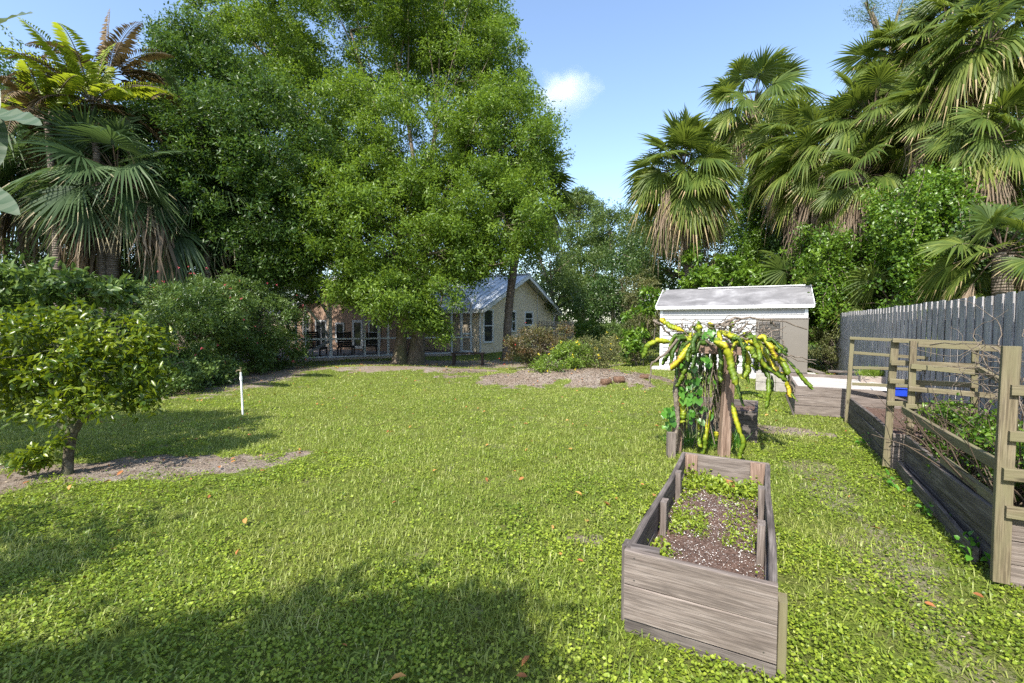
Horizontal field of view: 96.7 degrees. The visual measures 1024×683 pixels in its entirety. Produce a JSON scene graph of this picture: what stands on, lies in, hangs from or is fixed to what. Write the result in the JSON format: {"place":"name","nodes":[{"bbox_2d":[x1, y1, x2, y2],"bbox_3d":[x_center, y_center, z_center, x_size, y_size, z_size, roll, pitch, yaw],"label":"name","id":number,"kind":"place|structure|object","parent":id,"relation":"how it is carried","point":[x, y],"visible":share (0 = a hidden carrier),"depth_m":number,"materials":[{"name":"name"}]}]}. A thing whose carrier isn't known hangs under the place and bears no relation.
{"place":"outdoors","nodes":[
{"label":"outdoors","id":0,"kind":"place"},
{"bbox_2d":[0,0,1021,322],"label":"sky","id":1,"kind":"structure","parent":0,"point":[615,67],"materials":[{"name":"blue"}]},
{"bbox_2d":[0,323,1023,682],"bbox_3d":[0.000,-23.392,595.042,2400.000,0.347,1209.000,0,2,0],"label":"ground","id":2,"kind":"structure","parent":0,"point":[278,375],"depth_m":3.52,"materials":[{"name":"green plant"}]},
{"bbox_2d":[0,11,41,214],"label":"banana plant","id":3,"kind":"object","parent":2,"relation":"on","point":[8,204],"visible":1,"depth_m":7.42,"materials":[{"name":"green plant"}]},
{"bbox_2d":[0,129,95,314],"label":"woodland tree","id":4,"kind":"object","parent":2,"relation":"on","point":[17,174],"visible":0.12,"depth_m":13.38,"materials":[{"name":"green plant"}]},
{"bbox_2d":[0,25,106,349],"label":"woodland tree","id":5,"kind":"object","parent":2,"relation":"on","point":[5,55],"visible":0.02,"depth_m":19.18,"materials":[{"name":"green plant"}]},
{"bbox_2d":[0,59,130,313],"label":"feather palm","id":6,"kind":"object","parent":2,"relation":"on","point":[24,92],"visible":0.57,"depth_m":11.86,"materials":[{"name":"green plant"}]},
{"bbox_2d":[0,70,135,308],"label":"fan palm","id":7,"kind":"object","parent":2,"relation":"on","point":[8,222],"visible":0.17,"depth_m":13.09,"materials":[{"name":"green plant"}]},
{"bbox_2d":[0,253,153,379],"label":"broadleaf shrub","id":8,"kind":"object","parent":2,"relation":"on","point":[28,282],"visible":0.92,"depth_m":9.15,"materials":[{"name":"green plant"}]},
{"bbox_2d":[0,17,177,375],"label":"feather palm","id":9,"kind":"object","parent":2,"relation":"on","point":[93,76],"visible":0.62,"depth_m":12.22,"materials":[{"name":"green plant"}]},
{"bbox_2d":[0,302,180,392],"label":"leafy shrub","id":10,"kind":"object","parent":2,"relation":"on","point":[94,313],"visible":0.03,"depth_m":10.25,"materials":[{"name":"green plant"}]},
{"bbox_2d":[0,294,184,478],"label":"citrus tree","id":11,"kind":"object","parent":2,"relation":"on","point":[81,338],"visible":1,"depth_m":4.73,"materials":[{"name":"green plant"}]},
{"bbox_2d":[0,41,198,338],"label":"woodland tree","id":12,"kind":"object","parent":2,"relation":"on","point":[4,67],"visible":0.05,"depth_m":14.98,"materials":[{"name":"green plant"}]},
{"bbox_2d":[24,9,181,355],"bbox_3d":[-12.082,-4.439,13.560,3.856,11.146,3.069,0,2,0],"label":"feather palm","id":13,"kind":"object","parent":2,"relation":"on","point":[118,60],"visible":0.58,"depth_m":13.70,"materials":[{"name":"green plant"}]},
{"bbox_2d":[2,96,207,367],"bbox_3d":[-11.323,-2.872,12.918,4.732,8.104,4.761,0,2,0],"label":"fan palm","id":14,"kind":"object","parent":2,"relation":"on","point":[79,217],"visible":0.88,"depth_m":12.30,"materials":[{"name":"green plant"}]},
{"bbox_2d":[120,225,208,351],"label":"fan palm","id":15,"kind":"object","parent":2,"relation":"on","point":[188,247],"visible":0.45,"depth_m":13.42,"materials":[{"name":"green plant"}]},
{"bbox_2d":[94,131,268,341],"bbox_3d":[-10.137,-2.981,14.857,4.696,8.154,5.127,0,2,0],"label":"fan palm","id":16,"kind":"object","parent":2,"relation":"on","point":[224,258],"visible":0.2,"depth_m":14.20,"materials":[{"name":"green plant"}]},
{"bbox_2d":[98,266,266,390],"bbox_3d":[-8.394,-0.392,11.833,3.252,3.348,4.382,0,2,0],"label":"flowering shrub","id":17,"kind":"object","parent":2,"relation":"on","point":[204,295],"visible":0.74,"depth_m":11.65,"materials":[{"name":"green plant"}]},
{"bbox_2d":[111,349,253,397],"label":"leafy shrub","id":18,"kind":"object","parent":2,"relation":"on","point":[189,380],"visible":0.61,"depth_m":10.60,"materials":[{"name":"green plant"}]},
{"bbox_2d":[151,67,258,278],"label":"feather palm","id":19,"kind":"object","parent":2,"relation":"on","point":[168,79],"visible":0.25,"depth_m":13.89,"materials":[{"name":"green plant"}]},
{"bbox_2d":[95,210,336,327],"bbox_3d":[-12.383,-4.217,19.689,9.514,10.423,8.321,0,2,0],"label":"woodland tree","id":20,"kind":"object","parent":2,"relation":"on","point":[248,289],"depth_m":19.64,"materials":[{"name":"green plant"}]},
{"bbox_2d":[89,0,371,330],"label":"laurel oak","id":21,"kind":"object","parent":2,"relation":"on","point":[246,167],"visible":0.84,"depth_m":14.13,"materials":[{"name":"green plant"}]},
{"bbox_2d":[178,276,316,374],"bbox_3d":[-8.293,-0.482,14.423,3.399,3.343,4.116,0,2,0],"label":"flowering shrub","id":22,"kind":"object","parent":2,"relation":"on","point":[261,347],"visible":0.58,"depth_m":14.23,"materials":[{"name":"green plant"}]},
{"bbox_2d":[225,349,473,363],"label":"patio slab","id":23,"kind":"structure","parent":2,"relation":"on","point":[346,352],"depth_m":21.45,"materials":[{"name":"grey concrete"}]},
{"bbox_2d":[303,331,326,356],"bbox_3d":[-8.857,0.072,20.506,0.682,1.144,1.518,0,2,-9],"label":"wooden lounger","id":24,"kind":"object","parent":23,"relation":"on","point":[314,343],"visible":0.56,"depth_m":19.95,"materials":[{"name":"brown wood"}]},
{"bbox_2d":[336,331,354,354],"bbox_3d":[-7.830,0.060,21.434,0.683,1.091,1.648,-1,2,-14],"label":"chair","id":25,"kind":"object","parent":23,"relation":"on","point":[344,335],"visible":0.94,"depth_m":20.89,"materials":[{"name":"brown wood"}]},
{"bbox_2d":[238,280,480,360],"bbox_3d":[-7.870,-1.109,22.285,11.420,3.356,5.560,-1,3,-30],"label":"patio enclosure","id":26,"kind":"object","parent":23,"relation":"on","point":[329,335],"visible":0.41,"depth_m":19.96,"materials":[{"name":"white metal"}]},
{"bbox_2d":[175,0,568,363],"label":"laurel oak","id":27,"kind":"object","parent":2,"relation":"on","point":[395,32],"visible":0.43,"depth_m":18.30,"materials":[{"name":"green plant"}]},
{"bbox_2d":[282,216,546,292],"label":"woodland tree","id":28,"kind":"object","parent":2,"relation":"on","point":[522,269],"depth_m":34.11,"materials":[{"name":"green plant"}]},
{"bbox_2d":[267,273,562,352],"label":"house","id":29,"kind":"structure","parent":2,"relation":"on","point":[531,297],"depth_m":25.02,"materials":[{"name":"beige paint"}]},
{"bbox_2d":[315,320,326,346],"bbox_3d":[-10.944,-0.371,26.109,0.972,1.726,0.060,1,3,28],"label":"door","id":30,"kind":"structure","parent":29,"relation":"in","point":[321,334],"depth_m":26.09,"materials":[{"name":"white glass"}]},
{"bbox_2d":[352,320,362,348],"bbox_3d":[-8.376,-0.392,24.712,0.795,1.552,0.060,1,3,28],"label":"door","id":31,"kind":"structure","parent":29,"relation":"in","point":[357,325],"depth_m":24.72,"materials":[{"name":"white glass"}]},
{"bbox_2d":[482,309,493,342],"bbox_3d":[-1.239,-0.820,23.721,0.060,1.800,1.021,1,3,28],"label":"window","id":32,"kind":"structure","parent":29,"relation":"in","point":[487,317],"depth_m":23.77,"materials":[{"name":"white glass"}]},
{"bbox_2d":[256,0,575,364],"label":"laurel oak","id":33,"kind":"object","parent":2,"relation":"on","point":[476,247],"visible":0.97,"depth_m":15.40,"materials":[{"name":"green plant"}]},
{"bbox_2d":[4,359,982,679],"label":"fallen leaves","id":34,"kind":"object","parent":2,"relation":"on","point":[524,659],"visible":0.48,"depth_m":4.42,"materials":[{"name":"brown plant"}]},
{"bbox_2d":[0,367,1018,682],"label":"mulch chips","id":35,"kind":"object","parent":2,"relation":"on","point":[444,383],"visible":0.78,"depth_m":5.30,"materials":[{"name":"brown wood"}]},
{"bbox_2d":[97,262,937,336],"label":"wood","id":36,"kind":"object","parent":2,"relation":"on","point":[561,317],"visible":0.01,"depth_m":53.32,"materials":[{"name":"green plant"}]},
{"bbox_2d":[493,134,579,359],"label":"tree","id":37,"kind":"object","parent":2,"relation":"on","point":[510,293],"visible":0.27,"depth_m":19.53,"materials":[{"name":"green plant"}]},
{"bbox_2d":[500,320,575,367],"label":"croton bush","id":38,"kind":"object","parent":2,"relation":"on","point":[521,350],"visible":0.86,"depth_m":14.94,"materials":[{"name":"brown plant"}]},
{"bbox_2d":[537,321,573,351],"bbox_3d":[2.325,-0.260,24.580,0.070,1.668,2.636,-2,3,-42],"label":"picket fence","id":39,"kind":"object","parent":2,"relation":"on","point":[553,324],"visible":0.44,"depth_m":24.53,"materials":[{"name":"grey wood"}]},
{"bbox_2d":[509,229,616,338],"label":"woodland tree","id":40,"kind":"object","parent":2,"relation":"on","point":[550,288],"visible":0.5,"depth_m":31.52,"materials":[{"name":"green plant"}]},
{"bbox_2d":[527,338,599,372],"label":"yellow flower bush","id":41,"kind":"object","parent":2,"relation":"on","point":[563,354],"visible":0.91,"depth_m":12.72,"materials":[{"name":"green plant"}]},
{"bbox_2d":[555,314,606,348],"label":"leafy shrub","id":42,"kind":"object","parent":2,"relation":"on","point":[583,325],"visible":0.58,"depth_m":26.81,"materials":[{"name":"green plant"}]},
{"bbox_2d":[545,184,620,333],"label":"woodland tree","id":43,"kind":"object","parent":2,"relation":"on","point":[586,198],"visible":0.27,"depth_m":43.74,"materials":[{"name":"green plant"}]},
{"bbox_2d":[566,331,626,368],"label":"yellow flower bush","id":44,"kind":"object","parent":2,"relation":"on","point":[613,351],"visible":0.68,"depth_m":13.40,"materials":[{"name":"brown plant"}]},
{"bbox_2d":[589,316,636,344],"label":"leafy shrub","id":45,"kind":"object","parent":2,"relation":"on","point":[617,330],"visible":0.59,"depth_m":25.90,"materials":[{"name":"green plant"}]},
{"bbox_2d":[552,197,680,336],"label":"woodland tree","id":46,"kind":"object","parent":2,"relation":"on","point":[598,223],"visible":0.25,"depth_m":38.41,"materials":[{"name":"green plant"}]},
{"bbox_2d":[563,232,677,328],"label":"woodland tree","id":47,"kind":"object","parent":2,"relation":"on","point":[602,287],"visible":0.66,"depth_m":26.71,"materials":[{"name":"green plant"}]},
{"bbox_2d":[604,266,662,361],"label":"tall shrub","id":48,"kind":"object","parent":2,"relation":"on","point":[628,299],"visible":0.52,"depth_m":19.01,"materials":[{"name":"green plant"}]},
{"bbox_2d":[617,284,664,365],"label":"tall shrub","id":49,"kind":"object","parent":2,"relation":"on","point":[631,341],"visible":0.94,"depth_m":16.60,"materials":[{"name":"green plant"}]},
{"bbox_2d":[618,102,750,276],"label":"sabal palm","id":50,"kind":"object","parent":2,"relation":"on","point":[691,203],"visible":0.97,"depth_m":18.38,"materials":[{"name":"green plant"}]},
{"bbox_2d":[611,208,775,303],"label":"woodland tree","id":51,"kind":"object","parent":2,"relation":"on","point":[669,273],"visible":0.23,"depth_m":24.02,"materials":[{"name":"green plant"}]},
{"bbox_2d":[666,343,741,457],"bbox_3d":[2.386,0.713,5.649,0.837,1.409,0.991,1,3,22],"label":"wooden arbor","id":52,"kind":"object","parent":2,"relation":"on","point":[726,418],"visible":0.4,"depth_m":5.38,"materials":[{"name":"brown wood"}]},
{"bbox_2d":[621,452,787,679],"bbox_3d":[1.355,1.270,3.062,0.760,0.534,2.021,1,3,28],"label":"raised bed","id":53,"kind":"object","parent":2,"relation":"on","point":[721,610],"visible":0.84,"depth_m":2.27,"materials":[{"name":"brown wood"}]},
{"bbox_2d":[647,467,702,558],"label":"weeds","id":54,"kind":"object","parent":53,"relation":"on","point":[665,543],"visible":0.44,"depth_m":3.07,"materials":[{"name":"green plant"}]},
{"bbox_2d":[666,500,712,539],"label":"weeds","id":55,"kind":"object","parent":53,"relation":"on","point":[700,517],"visible":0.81,"depth_m":3.06,"materials":[{"name":"green plant"}]},
{"bbox_2d":[654,471,763,572],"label":"weeds","id":56,"kind":"object","parent":53,"relation":"on","point":[730,506],"visible":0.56,"depth_m":3.46,"materials":[{"name":"green plant"}]},
{"bbox_2d":[661,478,763,577],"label":"soil chips","id":57,"kind":"object","parent":53,"relation":"on","point":[713,533],"visible":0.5,"depth_m":2.91,"materials":[{"name":"brown soil"}]},
{"bbox_2d":[682,463,762,500],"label":"weeds","id":58,"kind":"object","parent":53,"relation":"on","point":[747,488],"visible":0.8,"depth_m":3.67,"materials":[{"name":"green plant"}]},
{"bbox_2d":[718,503,757,553],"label":"weeds","id":59,"kind":"object","parent":53,"relation":"on","point":[737,533],"visible":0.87,"depth_m":2.90,"materials":[{"name":"green plant"}]},
{"bbox_2d":[659,423,751,453],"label":"tall grass","id":60,"kind":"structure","parent":2,"relation":"on","point":[711,440],"depth_m":5.85,"materials":[{"name":"green plant"}]},
{"bbox_2d":[688,397,757,442],"bbox_3d":[3.105,1.108,6.664,0.874,0.430,0.994,1,3,29],"label":"raised bed","id":61,"kind":"object","parent":2,"relation":"on","point":[748,416],"visible":0.42,"depth_m":6.13,"materials":[{"name":"grey wood"}]},
{"bbox_2d":[641,315,815,458],"bbox_3d":[2.453,0.531,5.454,1.919,1.695,1.244,-1,3,-20],"label":"dragon fruit cactus","id":62,"kind":"object","parent":2,"relation":"on","point":[771,353],"visible":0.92,"depth_m":5.30,"materials":[{"name":"green plant"}]},
{"bbox_2d":[661,329,716,437],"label":"heart leaf vine","id":63,"kind":"object","parent":62,"relation":"attached to","point":[690,399],"visible":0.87,"depth_m":5.35,"materials":[{"name":"green plant"}]},
{"bbox_2d":[674,240,790,288],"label":"leafy shrub","id":64,"kind":"object","parent":2,"relation":"on","point":[716,273],"visible":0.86,"depth_m":17.88,"materials":[{"name":"green plant"}]},
{"bbox_2d":[652,284,814,373],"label":"garden shed","id":65,"kind":"structure","parent":2,"relation":"on","point":[714,305],"depth_m":14.94,"materials":[{"name":"white"}]},
{"bbox_2d":[699,43,828,249],"bbox_3d":[12.108,-6.928,22.482,6.029,15.372,5.727,-2,3,-35],"label":"sabal palm","id":66,"kind":"object","parent":2,"relation":"on","point":[777,73],"visible":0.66,"depth_m":21.55,"materials":[{"name":"green plant"}]},
{"bbox_2d":[719,166,777,286],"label":"hanging vine","id":67,"kind":"object","parent":66,"relation":"attached to","point":[751,256],"visible":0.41,"depth_m":21.12,"materials":[{"name":"green plant"}]},
{"bbox_2d":[756,369,787,391],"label":"block curb","id":68,"kind":"structure","parent":2,"relation":"on","point":[761,378],"depth_m":10.62,"materials":[{"name":"white concrete"}]},
{"bbox_2d":[733,92,829,244],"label":"sabal palm","id":69,"kind":"object","parent":2,"relation":"on","point":[762,151],"visible":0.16,"depth_m":19.78,"materials":[{"name":"green plant"}]},
{"bbox_2d":[758,212,815,317],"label":"hanging vine","id":70,"kind":"object","parent":69,"relation":"hanging from","point":[777,243],"visible":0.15,"depth_m":18.63,"materials":[{"name":"green plant"}]},
{"bbox_2d":[749,318,814,378],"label":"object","id":71,"kind":"object","parent":2,"relation":"on","point":[794,339],"visible":0.35,"depth_m":12.68,"materials":[{"name":"beige paint"}]},
{"bbox_2d":[754,224,827,295],"bbox_3d":[11.126,-1.774,17.297,4.545,5.502,4.105,-2,3,-35],"label":"palmetto","id":72,"kind":"object","parent":2,"relation":"on","point":[776,275],"visible":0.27,"depth_m":17.05,"materials":[{"name":"green plant"}]},
{"bbox_2d":[749,94,883,364],"bbox_3d":[11.794,-4.102,17.204,4.419,10.182,5.081,-1,3,-19],"label":"sabal palm","id":73,"kind":"object","parent":2,"relation":"on","point":[792,198],"visible":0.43,"depth_m":17.13,"materials":[{"name":"green plant"}]},
{"bbox_2d":[808,321,877,373],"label":"vine thicket","id":74,"kind":"object","parent":2,"relation":"on","point":[829,353],"visible":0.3,"depth_m":14.10,"materials":[{"name":"green plant"}]},
{"bbox_2d":[799,275,896,369],"bbox_3d":[10.651,-0.656,15.249,3.672,3.362,2.271,2,3,44],"label":"vine thicket","id":75,"kind":"object","parent":2,"relation":"on","point":[812,319],"visible":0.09,"depth_m":15.12,"materials":[{"name":"green plant"}]},
{"bbox_2d":[791,56,929,296],"bbox_3d":[12.445,-4.374,15.649,4.218,10.843,4.299,-1,3,-30],"label":"sabal palm","id":76,"kind":"object","parent":2,"relation":"on","point":[856,97],"visible":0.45,"depth_m":15.28,"materials":[{"name":"green plant"}]},
{"bbox_2d":[773,218,852,316],"bbox_3d":[11.681,-2.649,16.347,4.064,3.904,2.551,0,2,0],"label":"hanging vine","id":77,"kind":"object","parent":76,"relation":"hanging from","point":[799,267],"visible":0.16,"depth_m":16.26,"materials":[{"name":"green plant"}]},
{"bbox_2d":[806,116,919,274],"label":"sabal palm","id":78,"kind":"object","parent":2,"relation":"on","point":[840,207],"visible":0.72,"depth_m":14.39,"materials":[{"name":"green plant"}]},
{"bbox_2d":[795,220,916,349],"bbox_3d":[10.784,-1.755,14.162,3.561,4.091,2.517,1,2,13],"label":"hanging vine","id":79,"kind":"object","parent":78,"relation":"hanging from","point":[832,273],"visible":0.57,"depth_m":13.95,"materials":[{"name":"green plant"}]},
{"bbox_2d":[821,253,920,366],"bbox_3d":[11.046,-0.723,13.250,3.005,3.738,3.145,0,2,0],"label":"palmetto","id":80,"kind":"object","parent":2,"relation":"on","point":[859,278],"visible":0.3,"depth_m":13.25,"materials":[{"name":"green plant"}]},
{"bbox_2d":[785,373,988,417],"bbox_3d":[6.494,1.005,8.341,2.661,0.511,2.484,1,3,28],"label":"raised bed","id":81,"kind":"object","parent":2,"relation":"on","point":[827,393],"visible":0.41,"depth_m":7.83,"materials":[{"name":"brown wood"}]},
{"bbox_2d":[854,365,885,383],"bbox_3d":[7.068,0.646,8.919,0.679,0.435,0.535,0,2,0],"label":"planter box","id":82,"kind":"object","parent":81,"relation":"on","point":[867,376],"visible":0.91,"depth_m":8.86,"materials":[{"name":"white wood"}]},
{"bbox_2d":[849,397,943,471],"bbox_3d":[5.051,1.150,5.911,0.732,0.416,2.742,1,3,28],"label":"raised bed","id":83,"kind":"object","parent":2,"relation":"on","point":[865,416],"visible":0.31,"depth_m":6.06,"materials":[{"name":"brown wood"}]},
{"bbox_2d":[844,337,943,422],"bbox_3d":[5.961,0.629,6.835,0.451,1.382,1.493,-2,3,-42],"label":"trellis frame","id":84,"kind":"object","parent":83,"relation":"on","point":[850,367],"visible":0.53,"depth_m":7.08,"materials":[{"name":"beige wood"}]},
{"bbox_2d":[843,0,949,59],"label":"woodland tree","id":85,"kind":"object","parent":2,"relation":"on","point":[874,22],"visible":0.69,"depth_m":23.28,"materials":[{"name":"green plant"}]},
{"bbox_2d":[827,3,973,222],"bbox_3d":[14.161,-5.560,16.901,4.296,13.106,4.172,0,2,0],"label":"sabal palm","id":86,"kind":"object","parent":2,"relation":"on","point":[878,40],"visible":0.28,"depth_m":16.63,"materials":[{"name":"green plant"}]},
{"bbox_2d":[835,291,1023,426],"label":"board fence","id":87,"kind":"object","parent":2,"relation":"on","point":[907,322],"visible":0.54,"depth_m":6.13,"materials":[{"name":"grey wood"}]},
{"bbox_2d":[882,338,981,466],"bbox_3d":[4.361,0.673,4.730,0.761,1.404,0.162,1,3,31],"label":"trellis frame","id":88,"kind":"object","parent":2,"relation":"on","point":[892,381],"visible":0.7,"depth_m":4.82,"materials":[{"name":"beige wood"}]},
{"bbox_2d":[859,45,1023,361],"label":"sabal palm","id":89,"kind":"object","parent":2,"relation":"on","point":[917,128],"visible":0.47,"depth_m":13.02,"materials":[{"name":"green plant"}]},
{"bbox_2d":[852,179,957,304],"bbox_3d":[11.396,-2.894,13.185,3.152,3.814,1.793,-1,2,-15],"label":"hanging vine","id":90,"kind":"object","parent":89,"relation":"hanging from","point":[880,246],"visible":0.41,"depth_m":13.04,"materials":[{"name":"green plant"}]},
{"bbox_2d":[883,0,1022,93],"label":"sabal palm","id":91,"kind":"object","parent":2,"relation":"on","point":[913,36],"visible":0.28,"depth_m":15.26,"materials":[{"name":"green plant"}]},
{"bbox_2d":[896,434,1023,589],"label":"raised bed","id":92,"kind":"object","parent":2,"relation":"on","point":[959,500],"visible":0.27,"depth_m":3.40,"materials":[{"name":"grey wood"}]},
{"bbox_2d":[871,381,1023,507],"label":"overgrown weeds","id":93,"kind":"object","parent":92,"relation":"on","point":[938,446],"visible":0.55,"depth_m":3.81,"materials":[{"name":"green plant"}]},
{"bbox_2d":[901,346,1023,584],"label":"trellis frame","id":94,"kind":"object","parent":92,"relation":"on","point":[1007,475],"visible":0.93,"depth_m":2.73,"materials":[{"name":"beige wood"}]},
{"bbox_2d":[900,300,1023,476],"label":"dry vine","id":95,"kind":"object","parent":94,"relation":"on","point":[987,367],"visible":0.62,"depth_m":3.67,"materials":[{"name":"brown plant"}]},
{"bbox_2d":[906,341,1023,438],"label":"trellis frame","id":96,"kind":"object","parent":92,"relation":"on","point":[912,388],"visible":0.52,"depth_m":4.55,"materials":[{"name":"beige wood"}]},
{"bbox_2d":[901,0,1023,144],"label":"sabal palm","id":97,"kind":"object","parent":2,"relation":"on","point":[1008,47],"visible":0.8,"depth_m":11.69,"materials":[{"name":"green plant"}]},
{"bbox_2d":[982,135,1023,239],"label":"hanging vine","id":98,"kind":"object","parent":97,"relation":"attached to","point":[1020,199],"visible":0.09,"depth_m":11.69,"materials":[{"name":"green plant"}]},
{"bbox_2d":[907,77,1023,228],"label":"sabal palm","id":99,"kind":"object","parent":2,"relation":"on","point":[979,155],"visible":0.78,"depth_m":11.32,"materials":[{"name":"green plant"}]},
{"bbox_2d":[863,161,993,317],"bbox_3d":[10.867,-2.406,11.613,3.345,4.568,2.148,-1,3,-22],"label":"hanging vine","id":100,"kind":"object","parent":99,"relation":"hanging from","point":[921,215],"visible":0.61,"depth_m":11.35,"materials":[{"name":"green plant"}]},
{"bbox_2d":[933,206,1023,337],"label":"hanging vine","id":101,"kind":"object","parent":99,"relation":"hanging from","point":[991,238],"visible":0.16,"depth_m":10.37,"materials":[{"name":"green plant"}]},
{"bbox_2d":[913,257,1017,315],"bbox_3d":[10.685,-0.449,10.786,2.871,3.397,2.657,1,2,16],"label":"palmetto","id":102,"kind":"object","parent":2,"relation":"on","point":[930,298],"visible":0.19,"depth_m":10.85,"materials":[{"name":"green plant"}]},
{"bbox_2d":[912,200,1023,388],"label":"sabal palm","id":103,"kind":"object","parent":2,"relation":"on","point":[1002,278],"visible":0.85,"depth_m":9.79,"materials":[{"name":"green plant"}]},
{"bbox_2d":[954,531,990,561],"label":"seedling","id":104,"kind":"object","parent":2,"relation":"on","point":[972,543],"visible":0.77,"depth_m":3.04,"materials":[{"name":"green plant"}]},
{"bbox_2d":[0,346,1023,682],"bbox_3d":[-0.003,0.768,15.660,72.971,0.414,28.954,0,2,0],"label":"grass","id":105,"kind":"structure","parent":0,"point":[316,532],"depth_m":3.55,"materials":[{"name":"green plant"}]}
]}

